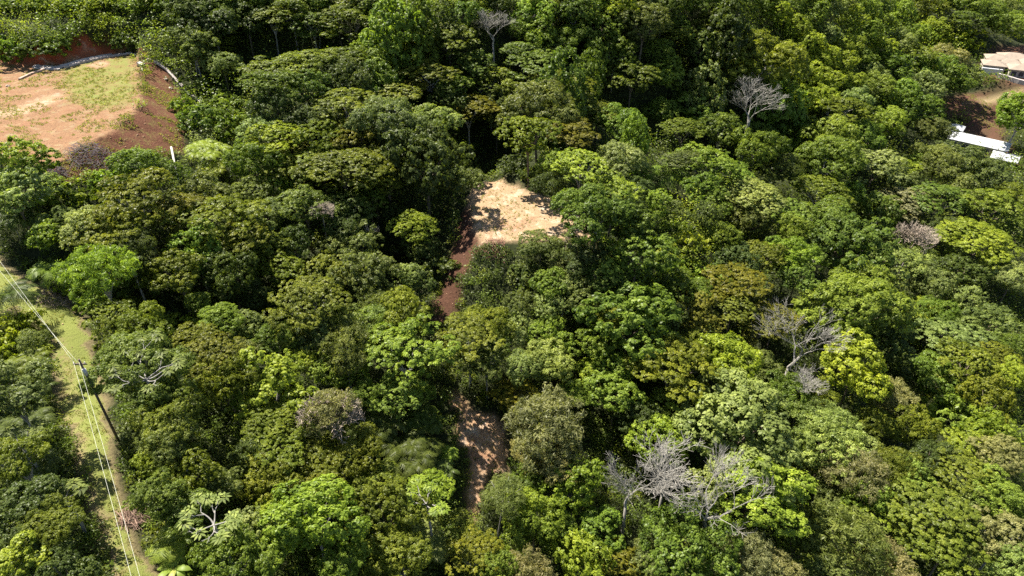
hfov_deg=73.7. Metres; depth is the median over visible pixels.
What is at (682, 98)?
round tree
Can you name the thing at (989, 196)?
spreading tree
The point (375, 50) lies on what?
round tree
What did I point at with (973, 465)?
spreading tree
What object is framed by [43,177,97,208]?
shrub
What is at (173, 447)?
broadleaf tree
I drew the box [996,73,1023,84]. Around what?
retaining wall
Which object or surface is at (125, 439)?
broadleaf tree
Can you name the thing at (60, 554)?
broadleaf tree
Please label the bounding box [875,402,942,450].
broadleaf tree
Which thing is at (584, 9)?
round tree
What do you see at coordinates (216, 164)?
tree fern
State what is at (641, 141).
vine draped tree
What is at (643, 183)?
broadleaf tree
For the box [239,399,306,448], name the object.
spreading tree
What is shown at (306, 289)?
spreading tree
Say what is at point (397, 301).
broadleaf tree
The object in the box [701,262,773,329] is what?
spreading tree
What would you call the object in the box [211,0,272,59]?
broadleaf tree
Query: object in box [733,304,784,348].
spreading tree
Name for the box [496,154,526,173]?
shrub
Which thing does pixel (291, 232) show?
broadleaf tree
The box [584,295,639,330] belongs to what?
spreading tree
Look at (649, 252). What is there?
round tree
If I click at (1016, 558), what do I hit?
broadleaf tree
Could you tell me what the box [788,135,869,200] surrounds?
broadleaf tree
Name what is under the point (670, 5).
broadleaf tree
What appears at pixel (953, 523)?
spreading tree
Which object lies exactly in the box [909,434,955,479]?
broadleaf tree
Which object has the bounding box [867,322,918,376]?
broadleaf tree
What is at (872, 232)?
broadleaf tree
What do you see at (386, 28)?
vine draped tree
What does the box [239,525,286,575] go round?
round tree
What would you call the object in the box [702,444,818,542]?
broadleaf tree
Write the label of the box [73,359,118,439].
utility pole
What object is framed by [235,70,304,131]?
spreading tree
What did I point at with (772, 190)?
spreading tree
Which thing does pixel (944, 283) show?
broadleaf tree
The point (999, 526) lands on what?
broadleaf tree
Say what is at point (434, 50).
vine draped tree
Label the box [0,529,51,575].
round tree
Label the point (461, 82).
spreading tree
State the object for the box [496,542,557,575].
feathery tree
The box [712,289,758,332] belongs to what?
spreading tree
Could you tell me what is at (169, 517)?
broadleaf tree
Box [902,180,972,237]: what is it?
spreading tree
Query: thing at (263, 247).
broadleaf tree
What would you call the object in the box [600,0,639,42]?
round tree
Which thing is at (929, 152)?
broadleaf tree
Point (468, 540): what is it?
spreading tree
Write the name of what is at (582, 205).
round tree
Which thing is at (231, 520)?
open limbed tree
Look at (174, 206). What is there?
spreading tree
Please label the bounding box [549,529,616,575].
round tree
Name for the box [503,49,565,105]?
spreading tree
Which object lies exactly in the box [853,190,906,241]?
round tree
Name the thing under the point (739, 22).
vine draped tree
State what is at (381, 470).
spreading tree
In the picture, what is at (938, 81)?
broadleaf tree
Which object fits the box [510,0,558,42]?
round tree
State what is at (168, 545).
palm tree
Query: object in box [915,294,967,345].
broadleaf tree
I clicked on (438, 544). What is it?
tree fern
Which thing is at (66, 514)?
broadleaf tree
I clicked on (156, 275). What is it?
broadleaf tree
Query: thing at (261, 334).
broadleaf tree
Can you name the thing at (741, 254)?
broadleaf tree
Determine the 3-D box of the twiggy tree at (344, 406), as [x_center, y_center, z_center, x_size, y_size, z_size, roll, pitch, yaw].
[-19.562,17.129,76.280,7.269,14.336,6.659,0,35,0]
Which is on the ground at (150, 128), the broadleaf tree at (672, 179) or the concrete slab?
the broadleaf tree at (672, 179)
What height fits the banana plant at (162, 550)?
2.562 m
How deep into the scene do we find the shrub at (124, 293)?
88.55 m
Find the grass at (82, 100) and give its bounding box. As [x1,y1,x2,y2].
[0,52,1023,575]
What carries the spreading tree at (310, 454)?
on the ground at (150, 128)
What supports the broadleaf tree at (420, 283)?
on the ground at (150, 128)
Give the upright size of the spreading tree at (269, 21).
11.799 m
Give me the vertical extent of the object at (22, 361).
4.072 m
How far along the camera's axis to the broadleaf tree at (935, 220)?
150.54 m
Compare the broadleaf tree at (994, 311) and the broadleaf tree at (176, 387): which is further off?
the broadleaf tree at (994, 311)
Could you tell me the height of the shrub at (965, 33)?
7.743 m
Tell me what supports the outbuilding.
on the ground at (150, 128)
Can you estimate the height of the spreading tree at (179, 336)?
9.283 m
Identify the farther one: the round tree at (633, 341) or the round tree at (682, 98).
the round tree at (682, 98)
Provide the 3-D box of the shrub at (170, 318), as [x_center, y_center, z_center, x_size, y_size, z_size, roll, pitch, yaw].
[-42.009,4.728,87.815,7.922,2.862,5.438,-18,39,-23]
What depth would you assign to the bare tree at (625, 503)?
76.86 m
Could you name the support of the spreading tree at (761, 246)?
on the ground at (150, 128)
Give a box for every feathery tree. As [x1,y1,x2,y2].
[50,243,141,314]
[316,320,373,390]
[350,302,401,365]
[479,473,529,513]
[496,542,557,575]
[501,382,587,476]
[509,438,538,473]
[723,526,783,575]
[736,544,808,575]
[786,396,867,455]
[790,498,897,575]
[817,445,892,506]
[851,532,920,575]
[866,376,920,427]
[872,442,925,487]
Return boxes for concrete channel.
[60,52,132,67]
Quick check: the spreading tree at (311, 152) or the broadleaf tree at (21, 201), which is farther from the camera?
the spreading tree at (311, 152)
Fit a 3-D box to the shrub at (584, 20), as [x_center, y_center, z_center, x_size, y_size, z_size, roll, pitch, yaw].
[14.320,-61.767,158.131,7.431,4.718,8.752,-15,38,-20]
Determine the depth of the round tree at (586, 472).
79.14 m
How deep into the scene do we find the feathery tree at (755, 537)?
77.38 m
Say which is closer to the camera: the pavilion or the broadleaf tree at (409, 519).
the broadleaf tree at (409, 519)
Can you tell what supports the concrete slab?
on the terrace
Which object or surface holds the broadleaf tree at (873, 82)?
on the ground at (150, 128)
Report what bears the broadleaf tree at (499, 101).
on the ground at (150, 128)
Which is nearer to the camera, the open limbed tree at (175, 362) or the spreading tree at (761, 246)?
the open limbed tree at (175, 362)
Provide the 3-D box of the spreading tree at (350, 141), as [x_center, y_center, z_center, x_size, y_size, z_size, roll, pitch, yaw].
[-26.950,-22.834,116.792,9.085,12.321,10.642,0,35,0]
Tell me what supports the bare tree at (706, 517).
on the ground at (150, 128)
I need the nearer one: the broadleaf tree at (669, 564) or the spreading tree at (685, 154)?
the broadleaf tree at (669, 564)
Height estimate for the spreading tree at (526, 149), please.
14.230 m
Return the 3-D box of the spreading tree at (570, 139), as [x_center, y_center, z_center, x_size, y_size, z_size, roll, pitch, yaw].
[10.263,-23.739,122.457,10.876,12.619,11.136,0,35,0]
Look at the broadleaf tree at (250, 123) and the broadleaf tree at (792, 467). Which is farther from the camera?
the broadleaf tree at (250, 123)
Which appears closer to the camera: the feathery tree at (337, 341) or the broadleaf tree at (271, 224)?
the feathery tree at (337, 341)
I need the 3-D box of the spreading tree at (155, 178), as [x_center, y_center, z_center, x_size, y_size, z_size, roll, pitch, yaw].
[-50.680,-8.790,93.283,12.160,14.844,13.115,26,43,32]
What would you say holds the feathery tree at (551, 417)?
on the ground at (150, 128)
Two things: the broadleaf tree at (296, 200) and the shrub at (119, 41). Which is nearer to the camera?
the broadleaf tree at (296, 200)
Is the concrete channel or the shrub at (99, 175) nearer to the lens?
the shrub at (99, 175)
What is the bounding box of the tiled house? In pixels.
[979,52,1023,77]
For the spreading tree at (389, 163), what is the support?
on the ground at (150, 128)
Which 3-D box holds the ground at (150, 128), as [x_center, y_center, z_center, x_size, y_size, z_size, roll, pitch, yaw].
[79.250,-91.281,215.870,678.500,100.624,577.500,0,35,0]
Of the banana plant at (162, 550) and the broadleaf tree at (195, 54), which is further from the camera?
the broadleaf tree at (195, 54)
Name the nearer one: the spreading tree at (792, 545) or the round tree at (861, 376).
the spreading tree at (792, 545)
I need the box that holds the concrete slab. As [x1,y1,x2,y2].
[32,64,62,69]
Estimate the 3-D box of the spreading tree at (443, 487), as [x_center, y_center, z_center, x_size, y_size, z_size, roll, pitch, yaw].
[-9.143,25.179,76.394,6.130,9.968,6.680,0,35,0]
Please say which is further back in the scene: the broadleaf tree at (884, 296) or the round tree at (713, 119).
the round tree at (713, 119)
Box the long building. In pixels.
[947,131,1011,157]
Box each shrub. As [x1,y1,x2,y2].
[0,33,33,62]
[0,309,48,344]
[0,327,29,360]
[10,37,60,57]
[38,34,81,56]
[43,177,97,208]
[52,278,89,296]
[71,290,112,314]
[85,167,128,190]
[93,343,109,353]
[99,258,187,302]
[107,30,138,52]
[159,309,214,344]
[166,94,196,115]
[175,103,225,130]
[178,77,219,96]
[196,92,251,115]
[203,108,252,145]
[380,234,420,263]
[410,250,461,279]
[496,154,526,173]
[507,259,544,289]
[517,165,550,183]
[558,11,588,31]
[632,271,672,298]
[635,250,688,280]
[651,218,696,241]
[655,230,711,266]
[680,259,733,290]
[917,392,993,433]
[926,30,953,46]
[951,29,988,49]
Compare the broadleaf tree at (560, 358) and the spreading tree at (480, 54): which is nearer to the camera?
the broadleaf tree at (560, 358)
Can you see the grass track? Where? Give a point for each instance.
(75, 338)
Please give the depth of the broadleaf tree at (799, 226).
126.39 m
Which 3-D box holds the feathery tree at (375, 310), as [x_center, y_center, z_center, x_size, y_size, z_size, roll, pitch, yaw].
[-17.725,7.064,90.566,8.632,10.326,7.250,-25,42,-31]
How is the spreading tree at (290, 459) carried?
on the ground at (150, 128)
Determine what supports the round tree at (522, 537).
on the ground at (150, 128)
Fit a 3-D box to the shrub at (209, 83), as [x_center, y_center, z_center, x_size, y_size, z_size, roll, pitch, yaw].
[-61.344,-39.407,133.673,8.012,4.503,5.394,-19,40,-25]
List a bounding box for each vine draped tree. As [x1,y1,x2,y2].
[357,0,430,93]
[359,58,402,114]
[390,0,443,87]
[535,43,587,150]
[618,111,650,176]
[679,59,728,148]
[697,0,755,94]
[741,71,810,162]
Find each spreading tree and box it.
[64,204,171,283]
[80,298,141,366]
[89,166,185,257]
[141,192,216,237]
[164,193,271,276]
[165,321,219,383]
[178,331,249,410]
[198,219,270,282]
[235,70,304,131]
[236,55,293,114]
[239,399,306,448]
[241,421,305,499]
[242,230,291,286]
[243,119,317,183]
[244,3,295,56]
[247,246,304,308]
[250,148,306,195]
[261,274,353,351]
[264,0,316,50]
[264,49,343,96]
[269,137,312,186]
[282,144,346,194]
[288,6,340,48]
[288,119,351,187]
[291,147,386,215]
[293,250,357,306]
[295,435,353,492]
[295,465,346,527]
[303,87,376,136]
[307,60,360,117]
[309,3,381,45]
[311,46,374,88]
[315,0,354,46]
[324,116,379,182]
[340,143,397,219]
[345,458,406,521]
[361,83,421,112]
[363,313,461,390]
[363,375,421,433]
[369,170,414,224]
[385,209,439,250]
[396,58,462,99]
[406,467,455,520]
[409,23,443,42]
[428,22,480,65]
[428,71,475,125]
[435,312,505,387]
[438,92,500,153]
[444,521,506,575]
[448,49,496,94]
[460,66,522,131]
[486,372,541,417]
[492,115,564,187]
[499,41,549,79]
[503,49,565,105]
[527,67,596,98]
[544,88,599,114]
[546,117,600,181]
[550,147,608,217]
[582,100,616,149]
[584,169,644,240]
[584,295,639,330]
[589,535,643,575]
[600,58,661,112]
[623,333,720,405]
[657,150,706,197]
[658,117,706,159]
[662,141,740,195]
[670,289,716,326]
[690,11,732,33]
[697,157,755,185]
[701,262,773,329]
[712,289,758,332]
[717,175,788,232]
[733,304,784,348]
[741,240,786,299]
[749,196,808,242]
[752,300,803,355]
[771,527,824,566]
[788,174,857,219]
[812,96,875,130]
[827,319,878,377]
[837,148,911,193]
[838,486,905,539]
[860,241,933,287]
[878,186,940,236]
[882,477,987,560]
[888,38,939,74]
[888,293,945,336]
[893,513,995,575]
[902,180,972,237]
[914,317,999,368]
[927,446,1004,505]
[933,336,1002,401]
[934,216,1023,272]
[940,420,1003,467]
[959,187,1023,245]
[970,340,1023,377]
[994,216,1023,251]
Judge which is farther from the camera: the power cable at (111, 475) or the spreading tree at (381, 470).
the spreading tree at (381, 470)
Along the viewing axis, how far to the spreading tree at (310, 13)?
138.82 m
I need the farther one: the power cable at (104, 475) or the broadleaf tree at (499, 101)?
the broadleaf tree at (499, 101)
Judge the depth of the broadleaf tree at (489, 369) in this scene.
89.48 m
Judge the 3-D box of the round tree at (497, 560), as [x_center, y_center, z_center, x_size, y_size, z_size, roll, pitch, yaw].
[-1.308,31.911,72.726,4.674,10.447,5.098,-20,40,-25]
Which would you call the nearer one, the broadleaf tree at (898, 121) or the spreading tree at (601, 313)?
the spreading tree at (601, 313)
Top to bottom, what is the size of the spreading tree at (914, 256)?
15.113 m
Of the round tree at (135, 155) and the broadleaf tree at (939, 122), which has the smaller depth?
the round tree at (135, 155)
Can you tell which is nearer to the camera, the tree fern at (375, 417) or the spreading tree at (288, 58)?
the tree fern at (375, 417)
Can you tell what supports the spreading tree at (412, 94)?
on the ground at (150, 128)
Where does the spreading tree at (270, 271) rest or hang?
on the ground at (150, 128)
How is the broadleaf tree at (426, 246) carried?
on the ground at (150, 128)
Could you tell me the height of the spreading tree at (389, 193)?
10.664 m
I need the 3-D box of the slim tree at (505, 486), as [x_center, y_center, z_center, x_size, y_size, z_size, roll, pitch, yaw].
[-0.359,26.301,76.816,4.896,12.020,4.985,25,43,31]
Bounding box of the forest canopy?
[0,0,1023,575]
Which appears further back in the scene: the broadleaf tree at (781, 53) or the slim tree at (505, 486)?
the broadleaf tree at (781, 53)
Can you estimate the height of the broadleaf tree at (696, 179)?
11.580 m
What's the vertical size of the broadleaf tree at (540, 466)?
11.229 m
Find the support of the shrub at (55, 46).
on the ground at (150, 128)
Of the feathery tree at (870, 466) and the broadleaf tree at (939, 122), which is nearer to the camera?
the feathery tree at (870, 466)
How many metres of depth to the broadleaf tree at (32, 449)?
56.56 m
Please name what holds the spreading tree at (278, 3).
on the ground at (150, 128)
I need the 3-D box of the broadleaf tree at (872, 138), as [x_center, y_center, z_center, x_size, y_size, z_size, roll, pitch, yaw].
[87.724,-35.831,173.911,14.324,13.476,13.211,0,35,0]
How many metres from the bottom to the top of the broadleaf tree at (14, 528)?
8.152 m
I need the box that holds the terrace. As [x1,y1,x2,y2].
[0,43,146,164]
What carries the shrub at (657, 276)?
on the ground at (150, 128)
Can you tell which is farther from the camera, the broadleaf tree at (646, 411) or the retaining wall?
the retaining wall
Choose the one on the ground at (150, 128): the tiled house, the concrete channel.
the tiled house
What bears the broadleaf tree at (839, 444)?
on the ground at (150, 128)
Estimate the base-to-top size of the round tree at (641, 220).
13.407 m
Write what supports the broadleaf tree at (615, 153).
on the ground at (150, 128)
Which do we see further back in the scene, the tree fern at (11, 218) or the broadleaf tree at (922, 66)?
the broadleaf tree at (922, 66)
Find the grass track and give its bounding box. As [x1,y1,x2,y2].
[0,257,161,575]
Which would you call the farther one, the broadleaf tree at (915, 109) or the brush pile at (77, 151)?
the broadleaf tree at (915, 109)
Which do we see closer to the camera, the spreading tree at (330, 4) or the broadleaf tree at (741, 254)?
the broadleaf tree at (741, 254)
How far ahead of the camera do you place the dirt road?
107.78 m
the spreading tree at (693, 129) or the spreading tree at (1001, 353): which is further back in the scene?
the spreading tree at (693, 129)
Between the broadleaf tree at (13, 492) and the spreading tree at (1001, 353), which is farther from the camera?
the spreading tree at (1001, 353)
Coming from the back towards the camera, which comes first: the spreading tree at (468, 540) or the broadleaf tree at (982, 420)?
the broadleaf tree at (982, 420)
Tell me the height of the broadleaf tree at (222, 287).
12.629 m
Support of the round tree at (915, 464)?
on the ground at (150, 128)
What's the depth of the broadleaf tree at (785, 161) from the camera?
142.29 m
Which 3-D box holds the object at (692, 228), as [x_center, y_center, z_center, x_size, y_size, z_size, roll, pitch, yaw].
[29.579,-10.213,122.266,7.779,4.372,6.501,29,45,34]
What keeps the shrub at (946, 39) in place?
on the ground at (150, 128)
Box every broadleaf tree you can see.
[0,164,62,244]
[0,427,53,510]
[0,472,67,550]
[5,509,63,575]
[15,492,85,572]
[26,539,103,575]
[34,204,74,258]
[58,204,111,250]
[74,327,196,420]
[89,229,157,300]
[113,300,174,363]
[119,426,156,457]
[121,466,186,531]
[127,392,209,474]
[132,374,199,423]
[134,412,198,468]
[139,247,206,314]
[152,483,218,542]
[156,23,223,76]
[156,442,225,516]
[160,0,212,24]
[170,0,255,50]
[174,171,235,224]
[185,520,275,575]
[187,353,263,431]
[195,249,258,309]
[197,302,245,353]
[198,49,246,96]
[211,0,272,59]
[222,136,286,203]
[227,232,281,287]
[229,450,304,503]
[234,113,279,144]
[234,339,266,377]
[241,196,291,250]
[245,83,291,127]
[250,320,297,362]
[268,184,340,252]
[274,222,315,257]
[279,101,332,140]
[287,69,333,105]
[293,309,349,374]
[311,218,384,294]
[314,189,378,245]
[315,539,371,575]
[317,421,383,477]
[320,207,369,245]
[325,61,382,109]
[325,251,401,305]
[334,316,379,376]
[335,478,435,559]
[342,94,430,169]
[349,181,388,234]
[361,524,433,575]
[372,121,475,230]
[377,285,430,359]
[381,102,465,159]
[399,231,440,262]
[402,270,436,308]
[424,81,468,133]
[437,0,486,52]
[457,304,517,362]
[460,337,506,398]
[470,85,522,153]
[495,79,580,161]
[504,348,543,397]
[512,337,575,390]
[517,228,564,264]
[519,427,588,493]
[560,240,609,285]
[565,323,623,375]
[579,5,628,40]
[580,258,628,311]
[591,33,637,92]
[595,139,648,177]
[610,175,655,203]
[610,402,667,458]
[618,1,673,71]
[628,536,675,575]
[640,0,685,39]
[664,375,712,406]
[670,366,805,506]
[678,26,732,73]
[680,172,722,223]
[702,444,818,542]
[712,28,814,104]
[712,240,766,288]
[727,199,776,243]
[730,119,783,149]
[731,125,792,185]
[749,425,805,468]
[753,152,807,194]
[763,103,817,144]
[763,235,822,291]
[763,369,811,418]
[768,458,808,514]
[772,213,814,243]
[774,261,820,308]
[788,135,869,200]
[790,271,921,356]
[791,205,902,290]
[791,416,870,493]
[792,194,867,266]
[799,113,866,166]
[827,180,867,205]
[827,257,898,321]
[835,118,887,163]
[839,85,877,122]
[840,473,900,520]
[850,70,900,116]
[860,47,914,78]
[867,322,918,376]
[869,105,909,157]
[870,77,922,130]
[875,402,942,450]
[877,88,945,146]
[901,261,959,299]
[909,53,959,84]
[909,69,948,99]
[909,142,964,182]
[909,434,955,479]
[914,111,959,149]
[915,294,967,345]
[918,215,973,248]
[921,43,971,69]
[928,140,1005,181]
[929,251,993,296]
[939,172,986,216]
[955,372,1016,425]
[960,302,1023,342]
[960,505,1023,575]
[965,162,1013,190]
[965,404,1023,457]
[965,433,1023,495]
[968,462,1023,527]
[984,540,1023,575]
[985,259,1023,306]
[987,182,1023,220]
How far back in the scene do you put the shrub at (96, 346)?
80.50 m
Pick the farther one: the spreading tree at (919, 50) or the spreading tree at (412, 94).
the spreading tree at (919, 50)
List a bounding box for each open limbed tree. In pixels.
[0,421,45,483]
[41,477,89,536]
[103,330,185,423]
[176,492,243,573]
[402,474,450,536]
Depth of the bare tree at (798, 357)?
100.02 m
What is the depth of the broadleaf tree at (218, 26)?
134.05 m
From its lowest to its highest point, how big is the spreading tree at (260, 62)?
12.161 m
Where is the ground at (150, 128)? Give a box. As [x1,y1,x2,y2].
[0,0,1023,575]
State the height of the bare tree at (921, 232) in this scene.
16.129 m
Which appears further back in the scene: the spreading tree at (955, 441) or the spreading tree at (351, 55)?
the spreading tree at (351, 55)
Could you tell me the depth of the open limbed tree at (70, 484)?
57.25 m
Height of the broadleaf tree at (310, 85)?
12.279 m
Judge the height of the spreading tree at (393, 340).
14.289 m
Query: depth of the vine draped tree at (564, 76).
128.38 m
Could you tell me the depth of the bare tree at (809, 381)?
98.90 m
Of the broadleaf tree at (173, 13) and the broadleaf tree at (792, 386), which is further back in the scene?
the broadleaf tree at (173, 13)
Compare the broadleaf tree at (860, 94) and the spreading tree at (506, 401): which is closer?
the spreading tree at (506, 401)
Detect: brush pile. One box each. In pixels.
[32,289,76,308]
[42,164,70,176]
[62,141,114,174]
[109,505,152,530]
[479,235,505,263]
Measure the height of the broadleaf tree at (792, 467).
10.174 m
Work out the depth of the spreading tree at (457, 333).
89.06 m
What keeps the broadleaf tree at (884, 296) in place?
on the ground at (150, 128)
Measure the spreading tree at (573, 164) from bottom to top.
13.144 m
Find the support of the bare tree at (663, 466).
on the ground at (150, 128)
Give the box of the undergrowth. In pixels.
[0,0,1023,575]
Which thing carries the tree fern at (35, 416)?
on the ground at (150, 128)
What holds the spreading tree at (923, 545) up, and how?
on the ground at (150, 128)
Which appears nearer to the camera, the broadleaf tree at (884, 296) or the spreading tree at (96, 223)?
the spreading tree at (96, 223)
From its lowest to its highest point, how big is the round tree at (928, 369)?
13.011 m
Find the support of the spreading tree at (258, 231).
on the ground at (150, 128)
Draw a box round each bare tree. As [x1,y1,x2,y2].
[309,201,333,251]
[473,10,514,82]
[601,449,678,535]
[631,427,711,538]
[663,436,774,569]
[716,74,788,170]
[752,296,854,399]
[790,364,828,429]
[893,221,940,279]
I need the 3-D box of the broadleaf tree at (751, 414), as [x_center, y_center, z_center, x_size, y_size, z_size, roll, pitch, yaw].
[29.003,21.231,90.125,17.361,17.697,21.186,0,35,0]
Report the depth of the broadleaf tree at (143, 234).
84.81 m
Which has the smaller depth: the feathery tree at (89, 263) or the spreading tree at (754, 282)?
the feathery tree at (89, 263)
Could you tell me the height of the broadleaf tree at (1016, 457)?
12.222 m
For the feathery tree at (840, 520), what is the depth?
81.69 m
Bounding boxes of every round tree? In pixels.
[0,135,62,212]
[0,357,55,445]
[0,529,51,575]
[104,146,161,193]
[160,216,221,297]
[217,505,277,551]
[224,345,324,437]
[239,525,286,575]
[253,473,371,562]
[343,40,389,74]
[356,72,397,98]
[474,548,521,575]
[499,486,566,557]
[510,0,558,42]
[538,454,609,519]
[547,255,583,279]
[549,182,636,258]
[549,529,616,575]
[558,0,603,45]
[560,504,625,552]
[571,281,683,375]
[582,368,647,433]
[589,102,646,142]
[597,224,681,291]
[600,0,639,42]
[603,202,659,271]
[623,413,688,480]
[637,487,744,575]
[639,386,694,437]
[660,266,713,303]
[670,77,721,137]
[679,457,750,526]
[687,330,763,405]
[695,110,742,155]
[699,220,743,256]
[820,328,893,407]
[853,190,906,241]
[883,453,944,502]
[895,348,965,404]
[994,90,1023,142]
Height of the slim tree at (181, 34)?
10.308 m
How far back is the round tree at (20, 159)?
89.55 m
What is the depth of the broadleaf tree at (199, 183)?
100.28 m
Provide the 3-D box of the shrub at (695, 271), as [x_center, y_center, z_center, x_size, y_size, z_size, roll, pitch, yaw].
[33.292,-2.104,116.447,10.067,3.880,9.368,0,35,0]
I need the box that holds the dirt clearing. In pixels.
[453,177,597,515]
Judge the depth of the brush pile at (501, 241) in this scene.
106.73 m
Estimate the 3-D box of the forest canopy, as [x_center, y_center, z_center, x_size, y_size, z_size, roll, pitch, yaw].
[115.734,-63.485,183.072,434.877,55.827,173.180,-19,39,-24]
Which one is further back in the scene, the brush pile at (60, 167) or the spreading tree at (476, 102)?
the spreading tree at (476, 102)
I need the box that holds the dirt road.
[434,205,487,334]
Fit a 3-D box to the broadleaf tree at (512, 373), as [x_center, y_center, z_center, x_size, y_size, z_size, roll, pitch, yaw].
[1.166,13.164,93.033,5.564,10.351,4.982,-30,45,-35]
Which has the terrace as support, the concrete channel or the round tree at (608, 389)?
the concrete channel
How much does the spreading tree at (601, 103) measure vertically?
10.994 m
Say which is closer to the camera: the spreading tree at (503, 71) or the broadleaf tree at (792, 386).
the broadleaf tree at (792, 386)
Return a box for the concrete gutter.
[153,60,226,130]
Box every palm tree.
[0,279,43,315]
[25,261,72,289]
[145,528,192,568]
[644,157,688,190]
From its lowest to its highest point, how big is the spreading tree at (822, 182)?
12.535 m
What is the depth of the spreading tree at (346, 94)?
116.76 m
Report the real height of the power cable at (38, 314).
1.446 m
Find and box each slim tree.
[172,28,210,79]
[294,21,339,49]
[482,472,525,542]
[554,297,570,329]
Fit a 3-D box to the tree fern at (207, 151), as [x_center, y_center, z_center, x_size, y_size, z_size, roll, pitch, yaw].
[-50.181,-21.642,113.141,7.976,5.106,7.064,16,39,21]
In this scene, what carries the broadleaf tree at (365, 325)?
on the ground at (150, 128)
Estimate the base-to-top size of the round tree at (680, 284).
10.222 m
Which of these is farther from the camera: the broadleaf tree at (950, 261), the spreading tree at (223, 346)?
the broadleaf tree at (950, 261)
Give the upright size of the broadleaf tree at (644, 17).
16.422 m
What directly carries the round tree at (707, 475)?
on the ground at (150, 128)
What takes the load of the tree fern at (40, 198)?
on the ground at (150, 128)
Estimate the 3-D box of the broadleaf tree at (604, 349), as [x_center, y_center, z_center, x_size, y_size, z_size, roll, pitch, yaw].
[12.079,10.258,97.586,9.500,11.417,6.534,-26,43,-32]
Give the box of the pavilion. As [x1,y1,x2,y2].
[948,124,965,131]
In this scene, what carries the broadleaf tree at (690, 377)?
on the ground at (150, 128)
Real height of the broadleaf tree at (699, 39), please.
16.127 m
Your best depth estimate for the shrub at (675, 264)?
111.34 m
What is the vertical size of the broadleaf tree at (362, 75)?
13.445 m
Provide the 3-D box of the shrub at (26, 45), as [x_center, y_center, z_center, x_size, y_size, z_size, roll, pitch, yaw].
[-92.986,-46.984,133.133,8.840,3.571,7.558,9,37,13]
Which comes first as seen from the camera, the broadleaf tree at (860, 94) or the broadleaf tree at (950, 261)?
the broadleaf tree at (950, 261)
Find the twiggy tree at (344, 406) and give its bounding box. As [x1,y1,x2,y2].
[294,387,365,482]
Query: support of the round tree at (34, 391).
on the ground at (150, 128)
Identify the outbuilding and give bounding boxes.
[990,150,1020,169]
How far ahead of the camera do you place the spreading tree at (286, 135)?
110.83 m
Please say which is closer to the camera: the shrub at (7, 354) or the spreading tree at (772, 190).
the shrub at (7, 354)
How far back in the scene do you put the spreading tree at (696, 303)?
101.18 m
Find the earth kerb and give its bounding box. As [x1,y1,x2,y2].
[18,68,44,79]
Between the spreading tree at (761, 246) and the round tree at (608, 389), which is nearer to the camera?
the round tree at (608, 389)
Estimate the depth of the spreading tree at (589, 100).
135.58 m
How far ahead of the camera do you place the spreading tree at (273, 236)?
97.64 m
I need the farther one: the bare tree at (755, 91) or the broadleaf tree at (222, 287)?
the bare tree at (755, 91)
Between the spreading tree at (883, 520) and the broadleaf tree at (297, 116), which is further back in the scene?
the broadleaf tree at (297, 116)
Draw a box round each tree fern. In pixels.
[0,204,46,240]
[0,400,55,440]
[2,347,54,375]
[3,376,59,408]
[11,187,58,213]
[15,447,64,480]
[182,138,232,168]
[197,158,230,180]
[345,399,406,442]
[378,427,444,478]
[396,518,448,565]
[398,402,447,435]
[422,454,460,484]
[434,445,459,465]
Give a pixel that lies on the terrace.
(46, 96)
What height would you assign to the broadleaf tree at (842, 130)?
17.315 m
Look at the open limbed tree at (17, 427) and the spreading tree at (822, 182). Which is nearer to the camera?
the open limbed tree at (17, 427)
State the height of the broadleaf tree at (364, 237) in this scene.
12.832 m
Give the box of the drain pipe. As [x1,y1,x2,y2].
[170,146,178,178]
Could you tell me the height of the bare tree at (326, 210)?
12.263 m
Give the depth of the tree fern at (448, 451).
83.72 m
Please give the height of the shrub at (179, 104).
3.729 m
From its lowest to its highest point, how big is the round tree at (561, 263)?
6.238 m
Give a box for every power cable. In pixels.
[0,271,73,357]
[1,263,72,360]
[73,362,130,574]
[79,363,139,575]
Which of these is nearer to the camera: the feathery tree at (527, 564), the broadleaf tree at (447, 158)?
the feathery tree at (527, 564)
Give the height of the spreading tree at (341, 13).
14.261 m
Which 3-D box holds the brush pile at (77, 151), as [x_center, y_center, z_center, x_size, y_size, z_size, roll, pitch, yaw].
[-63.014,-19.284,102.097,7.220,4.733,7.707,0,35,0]
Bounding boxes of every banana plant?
[145,536,183,562]
[157,549,191,575]
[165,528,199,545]
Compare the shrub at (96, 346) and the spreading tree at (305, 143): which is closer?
the shrub at (96, 346)
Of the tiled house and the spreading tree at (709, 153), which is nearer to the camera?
the spreading tree at (709, 153)
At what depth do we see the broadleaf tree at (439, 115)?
120.30 m
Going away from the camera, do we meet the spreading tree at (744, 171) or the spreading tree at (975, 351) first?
the spreading tree at (975, 351)
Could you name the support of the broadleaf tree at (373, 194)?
on the ground at (150, 128)
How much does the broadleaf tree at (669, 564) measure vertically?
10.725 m
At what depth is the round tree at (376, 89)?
125.91 m
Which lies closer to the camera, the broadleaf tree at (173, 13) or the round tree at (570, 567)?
the round tree at (570, 567)
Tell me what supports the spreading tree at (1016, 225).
on the ground at (150, 128)
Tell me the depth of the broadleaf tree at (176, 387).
66.82 m
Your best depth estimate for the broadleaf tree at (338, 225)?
104.26 m
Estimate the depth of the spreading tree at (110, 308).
76.00 m
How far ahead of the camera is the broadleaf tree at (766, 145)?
140.90 m
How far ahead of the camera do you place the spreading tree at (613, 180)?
104.78 m

